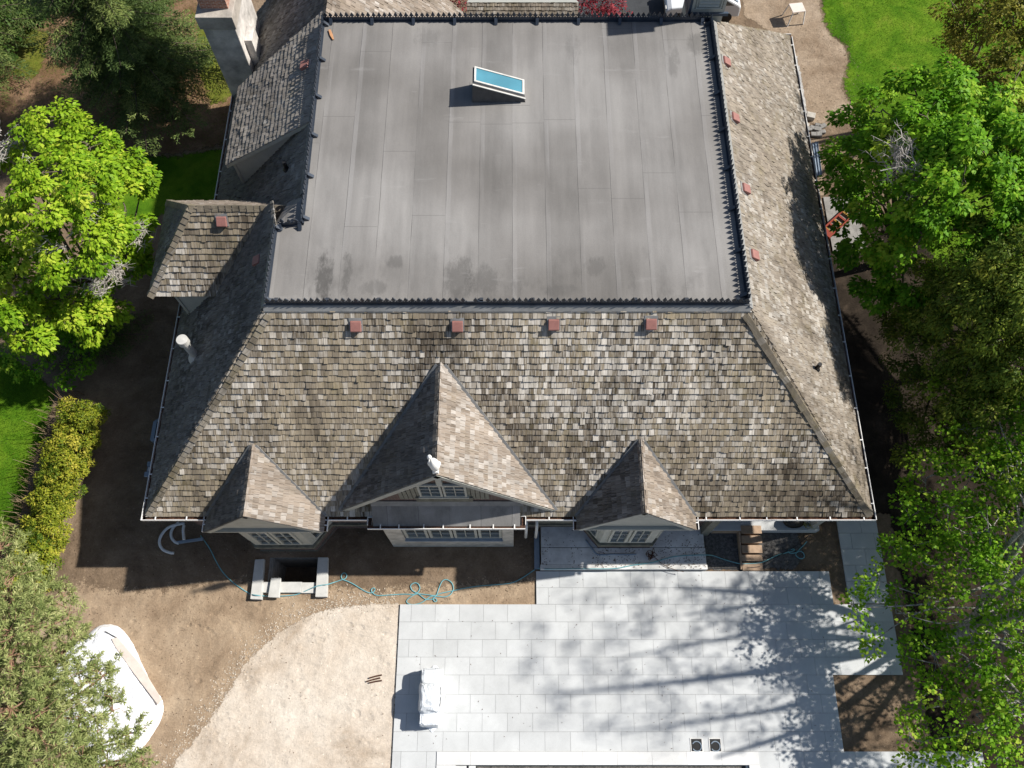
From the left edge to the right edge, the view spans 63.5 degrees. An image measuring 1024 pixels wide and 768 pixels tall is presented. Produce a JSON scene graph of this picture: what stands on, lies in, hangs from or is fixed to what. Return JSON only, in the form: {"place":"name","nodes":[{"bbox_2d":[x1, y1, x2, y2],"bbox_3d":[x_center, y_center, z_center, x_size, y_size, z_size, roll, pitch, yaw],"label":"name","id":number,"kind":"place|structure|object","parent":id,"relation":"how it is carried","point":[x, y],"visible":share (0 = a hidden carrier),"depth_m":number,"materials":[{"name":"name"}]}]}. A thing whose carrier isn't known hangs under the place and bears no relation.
{"place":"outdoors","nodes":[
{"label":"outdoors","id":0,"kind":"place"},
{"bbox_2d":[0,356,55,546],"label":"lawn","id":1,"kind":"structure","parent":0,"point":[5,499],"depth_m":33.95,"materials":[{"name":"green plant"}]},
{"bbox_2d":[11,30,48,79],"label":"grass","id":2,"kind":"structure","parent":0,"point":[25,53],"depth_m":41.80,"materials":[{"name":"plant"}]},
{"bbox_2d":[0,0,53,63],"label":"leafy shrub","id":3,"kind":"object","parent":2,"relation":"on","point":[17,38],"visible":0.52,"depth_m":40.06,"materials":[{"name":"green plant"}]},
{"bbox_2d":[144,461,150,476],"bbox_3d":[-13.986,3.501,32.800,0.790,0.880,0.620,0,67,0],"label":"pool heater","id":4,"kind":"object","parent":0,"point":[146,474],"visible":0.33,"depth_m":32.45,"materials":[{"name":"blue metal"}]},
{"bbox_2d":[89,149,221,222],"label":"lawn","id":5,"kind":"structure","parent":0,"point":[190,176],"depth_m":38.79,"materials":[{"name":"green plant"}]},
{"bbox_2d":[196,26,231,104],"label":"grass","id":6,"kind":"structure","parent":0,"point":[224,95],"depth_m":40.99,"materials":[{"name":"plant"}]},
{"bbox_2d":[0,572,535,767],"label":"dry ground","id":7,"kind":"structure","parent":0,"point":[215,630],"depth_m":30.97,"materials":[{"name":"brown soil"}]},
{"bbox_2d":[0,516,160,767],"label":"pine tree","id":8,"kind":"object","parent":7,"relation":"on","point":[43,687],"visible":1,"depth_m":22.54,"materials":[{"name":"green plant"}]},
{"bbox_2d":[53,624,163,767],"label":"tarpaulin heap","id":9,"kind":"object","parent":7,"relation":"on","point":[141,692],"visible":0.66,"depth_m":29.71,"materials":[{"name":"white plastic"}]},
{"bbox_2d":[173,602,399,767],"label":"sand bed","id":10,"kind":"object","parent":7,"relation":"on","point":[334,711],"visible":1,"depth_m":29.87,"materials":[{"name":"beige sand"}]},
{"bbox_2d":[155,584,398,767],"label":"sand grains","id":11,"kind":"object","parent":10,"relation":"on","point":[266,652],"visible":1,"depth_m":30.61},
{"bbox_2d":[0,0,932,767],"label":"ground","id":12,"kind":"structure","parent":0,"point":[126,390],"depth_m":32.09,"materials":[{"name":"brown soil"}]},
{"bbox_2d":[0,383,111,592],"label":"hedge","id":13,"kind":"object","parent":12,"relation":"on","point":[65,443],"visible":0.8,"depth_m":31.61,"materials":[{"name":"green plant"}]},
{"bbox_2d":[0,312,122,390],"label":"leafy shrub","id":14,"kind":"object","parent":12,"relation":"on","point":[28,372],"visible":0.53,"depth_m":33.40,"materials":[{"name":"green plant"}]},
{"bbox_2d":[0,95,162,356],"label":"maple tree","id":15,"kind":"object","parent":12,"relation":"on","point":[68,147],"visible":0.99,"depth_m":29.80,"materials":[{"name":"green plant"}]},
{"bbox_2d":[44,283,153,375],"bbox_3d":[-17.613,-2.767,33.472,4.397,4.660,4.061,0,67,0],"label":"spruce tree","id":16,"kind":"object","parent":12,"relation":"on","point":[103,349],"visible":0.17,"depth_m":34.77,"materials":[{"name":"plant"}]},
{"bbox_2d":[0,0,230,175],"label":"needle bed","id":17,"kind":"object","parent":12,"relation":"on","point":[218,110],"visible":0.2,"depth_m":40.44,"materials":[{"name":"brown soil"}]},
{"bbox_2d":[0,0,48,102],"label":"spruce tree","id":18,"kind":"object","parent":17,"relation":"on","point":[5,56],"visible":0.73,"depth_m":40.10,"materials":[{"name":"plant"}]},
{"bbox_2d":[14,0,229,159],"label":"spruce tree","id":19,"kind":"object","parent":17,"relation":"on","point":[128,50],"visible":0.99,"depth_m":35.24,"materials":[{"name":"green plant"}]},
{"bbox_2d":[158,522,184,554],"bbox_3d":[-13.296,5.918,32.122,0.795,0.108,1.308,11,67,5],"label":"drain hose","id":20,"kind":"object","parent":12,"relation":"on","point":[162,534],"visible":1,"depth_m":32.09,"materials":[{"name":"white plastic"}]},
{"bbox_2d":[170,521,179,544],"bbox_3d":[-13.134,5.814,32.187,0.384,0.108,0.935,-6,67,-3],"label":"drain hose","id":21,"kind":"object","parent":12,"relation":"on","point":[171,536],"visible":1,"depth_m":32.11,"materials":[{"name":"white plastic"}]},
{"bbox_2d":[177,537,203,543],"bbox_3d":[-12.473,6.076,32.032,1.052,0.207,0.110,-6,67,-3],"label":"downpipe","id":22,"kind":"object","parent":12,"relation":"on","point":[191,540],"visible":1,"depth_m":31.99,"materials":[{"name":"white metal"}]},
{"bbox_2d":[250,557,328,599],"bbox_3d":[-8.404,7.766,32.418,2.879,2.350,1.664,0,67,0],"label":"light well","id":23,"kind":"object","parent":12,"relation":"in","point":[293,575],"visible":0.97,"depth_m":31.52,"materials":[{"name":"concrete"}]},
{"bbox_2d":[200,535,534,603],"bbox_3d":[-5.735,7.405,31.451,13.111,0.325,2.086,5,67,2],"label":"garden hose","id":24,"kind":"object","parent":12,"relation":"on","point":[433,596],"visible":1,"depth_m":31.39,"materials":[{"name":"teal rubber"}]},
{"bbox_2d":[450,0,466,11],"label":"leafy shrub","id":25,"kind":"object","parent":12,"relation":"on","point":[460,3],"visible":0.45,"depth_m":41.13,"materials":[{"name":"red plant"}]},
{"bbox_2d":[53,504,927,765],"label":"soil crumbs","id":26,"kind":"object","parent":12,"relation":"on","point":[318,599],"visible":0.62,"depth_m":31.40,"materials":[{"name":"brown soil"}]},
{"bbox_2d":[141,0,876,550],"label":"house","id":27,"kind":"structure","parent":12,"relation":"on","point":[511,266],"depth_m":27.41,"materials":[{"name":"grey wood"}]},
{"bbox_2d":[182,525,185,539],"bbox_3d":[-12.632,5.713,31.796,0.138,0.108,0.581,-8,67,-3],"label":"drain hose","id":28,"kind":"object","parent":27,"relation":"attached to","point":[183,532],"visible":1,"depth_m":31.75,"materials":[{"name":"white plastic"}]},
{"bbox_2d":[245,533,280,544],"bbox_3d":[-8.997,5.568,29.869,0.774,2.000,0.070,0,67,0],"label":"window","id":29,"kind":"structure","parent":27,"relation":"in","point":[261,538],"depth_m":30.00,"materials":[{"name":"white glass"}]},
{"bbox_2d":[269,533,303,544],"bbox_3d":[-8.153,5.568,29.869,0.774,2.000,0.070,0,67,0],"label":"window","id":30,"kind":"structure","parent":27,"relation":"in","point":[284,538],"depth_m":30.00,"materials":[{"name":"white glass"}]},
{"bbox_2d":[308,521,330,539],"bbox_3d":[-7.097,5.109,30.064,0.595,2.000,0.741,0,67,0],"label":"window","id":31,"kind":"structure","parent":27,"relation":"in","point":[314,535],"depth_m":30.66,"materials":[{"name":"white glass"}]},
{"bbox_2d":[402,530,429,537],"bbox_3d":[-3.517,5.380,30.090,0.860,1.840,0.070,0,67,0],"label":"window","id":32,"kind":"structure","parent":27,"relation":"in","point":[408,533],"depth_m":30.33,"materials":[{"name":"white glass"}]},
{"bbox_2d":[416,487,442,496],"bbox_3d":[-2.650,3.442,26.676,0.760,1.300,0.070,0,67,0],"label":"window","id":33,"kind":"structure","parent":27,"relation":"in","point":[423,491],"depth_m":26.83,"materials":[{"name":"white glass"}]},
{"bbox_2d":[427,455,440,473],"bbox_3d":[-2.270,2.317,23.989,0.398,1.485,0.308,0,67,0],"label":"statue","id":34,"kind":"object","parent":27,"relation":"on","point":[434,464],"visible":1,"depth_m":23.83,"materials":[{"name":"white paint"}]},
{"bbox_2d":[427,530,453,537],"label":"window","id":35,"kind":"structure","parent":27,"relation":"in","point":[433,533],"depth_m":30.33,"materials":[{"name":"white glass"}]},
{"bbox_2d":[442,487,466,496],"bbox_3d":[-1.850,3.442,26.676,0.760,1.300,0.070,0,67,0],"label":"window","id":36,"kind":"structure","parent":27,"relation":"in","point":[447,491],"depth_m":26.83,"materials":[{"name":"white glass"}]},
{"bbox_2d":[453,530,477,537],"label":"window","id":37,"kind":"structure","parent":27,"relation":"in","point":[457,533],"depth_m":30.33,"materials":[{"name":"white glass"}]},
{"bbox_2d":[478,530,501,537],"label":"window","id":38,"kind":"structure","parent":27,"relation":"in","point":[482,533],"depth_m":30.33,"materials":[{"name":"white glass"}]},
{"bbox_2d":[589,530,600,537],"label":"window","id":39,"kind":"structure","parent":27,"relation":"in","point":[595,533],"depth_m":30.61,"materials":[{"name":"white glass"}]},
{"bbox_2d":[607,530,632,542],"bbox_3d":[3.895,5.495,29.900,0.709,2.000,0.070,0,67,0],"label":"window","id":40,"kind":"structure","parent":27,"relation":"in","point":[616,536],"depth_m":29.98,"materials":[{"name":"white glass"}]},
{"bbox_2d":[628,530,655,542],"bbox_3d":[4.675,5.495,29.900,0.709,2.000,0.070,0,67,0],"label":"window","id":41,"kind":"structure","parent":27,"relation":"in","point":[638,536],"depth_m":29.98,"materials":[{"name":"white glass"}]},
{"bbox_2d":[803,521,812,527],"bbox_3d":[11.307,5.356,31.719,0.483,0.419,0.416,0,67,0],"label":"potted plant","id":42,"kind":"object","parent":27,"relation":"on","point":[807,523],"visible":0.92,"depth_m":31.66,"materials":[{"name":"green plant"}]},
{"bbox_2d":[534,527,707,570],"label":"terrace slab","id":43,"kind":"structure","parent":12,"relation":"on","point":[565,547],"depth_m":31.70,"materials":[{"name":"concrete"}]},
{"bbox_2d":[585,540,635,554],"bbox_3d":[3.733,6.441,31.662,2.025,0.058,0.472,15,68,6],"label":"drain pipe","id":44,"kind":"object","parent":43,"relation":"on","point":[609,553],"visible":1,"depth_m":31.62,"materials":[{"name":"grey metal"}]},
{"bbox_2d":[646,550,656,560],"bbox_3d":[5.318,6.493,31.554,0.425,0.130,0.357,-26,69,-11],"label":"cable tangle","id":45,"kind":"object","parent":43,"relation":"on","point":[650,556],"visible":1,"depth_m":31.52,"materials":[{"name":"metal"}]},
{"bbox_2d":[664,0,740,21],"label":"parked car","id":46,"kind":"object","parent":12,"relation":"on","point":[732,8],"visible":0.48,"depth_m":41.97,"materials":[{"name":"white paint"}]},
{"bbox_2d":[703,533,802,570],"bbox_3d":[9.362,6.396,32.040,4.180,0.001,1.980,0,67,0],"label":"gravel bed","id":47,"kind":"object","parent":12,"relation":"on","point":[723,545],"visible":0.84,"depth_m":32.02,"materials":[{"name":"gravel"}]},
{"bbox_2d":[538,541,806,569],"bbox_3d":[6.254,6.838,31.643,10.558,0.381,0.683,-5,67,-2],"label":"garden hose","id":48,"kind":"object","parent":47,"relation":"on","point":[690,555],"visible":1,"depth_m":31.59,"materials":[{"name":"teal rubber"}]},
{"bbox_2d":[736,526,762,570],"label":"porch steps","id":49,"kind":"structure","parent":47,"relation":"on","point":[749,539],"depth_m":31.75,"materials":[{"name":"brown wood"}]},
{"bbox_2d":[708,534,810,568],"bbox_3d":[9.392,6.742,31.813,4.908,0.122,0.630,-15,68,-6],"label":"cable","id":50,"kind":"object","parent":47,"relation":"on","point":[764,563],"visible":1,"depth_m":31.72,"materials":[{"name":"rubber"}]},
{"bbox_2d":[742,0,852,123],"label":"dirt strip","id":51,"kind":"object","parent":12,"relation":"on","point":[769,15],"visible":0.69,"depth_m":41.99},
{"bbox_2d":[782,2,805,26],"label":"work table","id":52,"kind":"object","parent":51,"relation":"on","point":[796,7],"visible":1,"depth_m":42.03,"materials":[{"name":"white paint"}]},
{"bbox_2d":[796,56,806,112],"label":"gravel strip","id":53,"kind":"object","parent":51,"relation":"on","point":[801,85],"visible":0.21,"depth_m":41.04,"materials":[{"name":"white gravel"}]},
{"bbox_2d":[806,111,815,120],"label":"stone block","id":54,"kind":"object","parent":51,"relation":"on","point":[810,116],"depth_m":40.03,"materials":[{"name":"grey stone"}]},
{"bbox_2d":[810,132,816,136],"bbox_3d":[14.515,-11.997,39.761,0.327,0.150,0.250,0,67,0],"label":"stone block","id":55,"kind":"object","parent":12,"relation":"on","point":[813,134],"depth_m":39.69,"materials":[{"name":"grey stone"}]},
{"bbox_2d":[810,139,824,195],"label":"side slab","id":56,"kind":"structure","parent":12,"relation":"on","point":[818,177],"depth_m":39.08,"materials":[{"name":"grey concrete"}]},
{"bbox_2d":[812,142,819,175],"bbox_3d":[14.402,-10.682,39.194,0.130,0.060,1.896,2,67,1],"label":"steel stud","id":57,"kind":"object","parent":56,"relation":"on","point":[815,158],"visible":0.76,"depth_m":39.19,"materials":[{"name":"silver metal"}]},
{"bbox_2d":[815,141,821,174],"bbox_3d":[14.539,-10.711,39.207,0.120,0.060,1.960,2,67,1],"label":"steel stud","id":58,"kind":"object","parent":56,"relation":"on","point":[819,161],"visible":0.71,"depth_m":39.18,"materials":[{"name":"silver metal"}]},
{"bbox_2d":[814,126,821,131],"bbox_3d":[14.741,-12.294,39.882,0.340,0.160,0.260,13,68,6],"label":"stone block","id":59,"kind":"object","parent":12,"relation":"on","point":[817,128],"depth_m":39.82,"materials":[{"name":"grey stone"}]},
{"bbox_2d":[760,19,886,270],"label":"soil crumbs","id":60,"kind":"object","parent":12,"relation":"on","point":[830,93],"visible":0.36,"depth_m":41.42,"materials":[{"name":"brown soil"}]},
{"bbox_2d":[824,216,1023,514],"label":"mulch bed","id":61,"kind":"object","parent":12,"relation":"on","point":[882,435],"visible":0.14,"depth_m":34.55,"materials":[{"name":"brown soil"}]},
{"bbox_2d":[814,53,1023,326],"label":"maple tree","id":62,"kind":"object","parent":61,"relation":"on","point":[958,152],"visible":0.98,"depth_m":28.78,"materials":[{"name":"green plant"}]},
{"bbox_2d":[873,92,1023,490],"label":"cedar tree","id":63,"kind":"object","parent":61,"relation":"on","point":[988,287],"visible":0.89,"depth_m":28.63,"materials":[{"name":"green plant"}]},
{"bbox_2d":[887,498,1023,767],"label":"mulch bed","id":64,"kind":"object","parent":12,"relation":"on","point":[915,581],"visible":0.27,"depth_m":30.95,"materials":[{"name":"brown soil"}]},
{"bbox_2d":[837,353,1023,767],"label":"birch tree","id":65,"kind":"object","parent":64,"relation":"on","point":[976,630],"visible":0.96,"depth_m":27.52,"materials":[{"name":"green plant"}]},
{"bbox_2d":[579,0,663,16],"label":"driveway","id":66,"kind":"structure","parent":0,"point":[646,7],"depth_m":43.11,"materials":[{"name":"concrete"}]},
{"bbox_2d":[577,0,632,16],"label":"red maple","id":67,"kind":"object","parent":66,"relation":"on","point":[611,7],"visible":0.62,"depth_m":39.65,"materials":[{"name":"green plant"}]},
{"bbox_2d":[392,571,984,767],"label":"patio","id":68,"kind":"structure","parent":0,"point":[557,722],"depth_m":30.29,"materials":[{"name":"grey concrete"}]},
{"bbox_2d":[418,665,444,731],"bbox_3d":[-2.864,11.125,29.329,0.904,1.148,2.276,0,67,0],"label":"wrapped barbecue","id":69,"kind":"object","parent":68,"relation":"on","point":[431,702],"visible":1,"depth_m":28.95,"materials":[{"name":"white fabric"}]},
{"bbox_2d":[436,752,759,767],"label":"swimming pool","id":70,"kind":"structure","parent":68,"relation":"in","point":[596,759],"depth_m":29.07,"materials":[{"name":"white stone"}]},
{"bbox_2d":[408,579,883,749],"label":"leaf scraps","id":71,"kind":"object","parent":68,"relation":"on","point":[646,652],"visible":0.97,"depth_m":30.48,"materials":[{"name":"plant"}]},
{"bbox_2d":[690,738,702,751],"bbox_3d":[6.532,12.773,29.244,0.440,0.040,0.460,0,67,0],"label":"skimmer box","id":72,"kind":"object","parent":68,"relation":"on","point":[696,744],"visible":1,"depth_m":29.25,"materials":[{"name":"black plastic"}]},
{"bbox_2d":[708,738,721,751],"bbox_3d":[7.193,12.773,29.244,0.440,0.040,0.460,0,67,0],"label":"skimmer box","id":73,"kind":"object","parent":68,"relation":"on","point":[715,745],"visible":1,"depth_m":29.25,"materials":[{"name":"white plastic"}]},
{"bbox_2d":[783,516,803,527],"bbox_3d":[10.829,5.282,31.703,0.830,0.506,0.516,0,67,0],"label":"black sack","id":74,"kind":"object","parent":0,"point":[793,524],"visible":0.64,"depth_m":31.52,"materials":[{"name":"plastic"}]},
{"bbox_2d":[823,197,864,251],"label":"garden path","id":75,"kind":"structure","parent":0,"point":[853,229],"depth_m":37.79,"materials":[{"name":"grey concrete"}]},
{"bbox_2d":[825,211,848,238],"bbox_3d":[15.072,-7.552,37.763,2.547,0.140,0.550,-41,73,-15],"label":"step ladder","id":76,"kind":"object","parent":75,"relation":"on","point":[829,235],"visible":0.53,"depth_m":37.66,"materials":[{"name":"metal"}]},
{"bbox_2d":[836,521,889,603],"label":"garden path","id":77,"kind":"structure","parent":0,"point":[861,535],"depth_m":31.90,"materials":[{"name":"grey concrete"}]},
{"bbox_2d":[820,0,1023,275],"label":"lawn","id":78,"kind":"structure","parent":0,"point":[899,26],"depth_m":42.11,"materials":[{"name":"green plant"}]},
{"bbox_2d":[927,0,1023,108],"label":"olive tree","id":79,"kind":"object","parent":78,"relation":"on","point":[998,9],"visible":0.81,"depth_m":31.79,"materials":[{"name":"green plant"}]},
{"label":"mulch bed","id":80,"kind":"structure","parent":0,"visible":0},
{"bbox_2d":[150,419,157,442],"bbox_3d":[-13.943,2.011,33.386,1.050,0.965,1.160,0,67,0],"label":"air conditioner","id":81,"kind":"object","parent":80,"relation":"on","point":[154,430],"visible":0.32,"depth_m":32.93,"materials":[{"name":"grey metal"}]}
]}

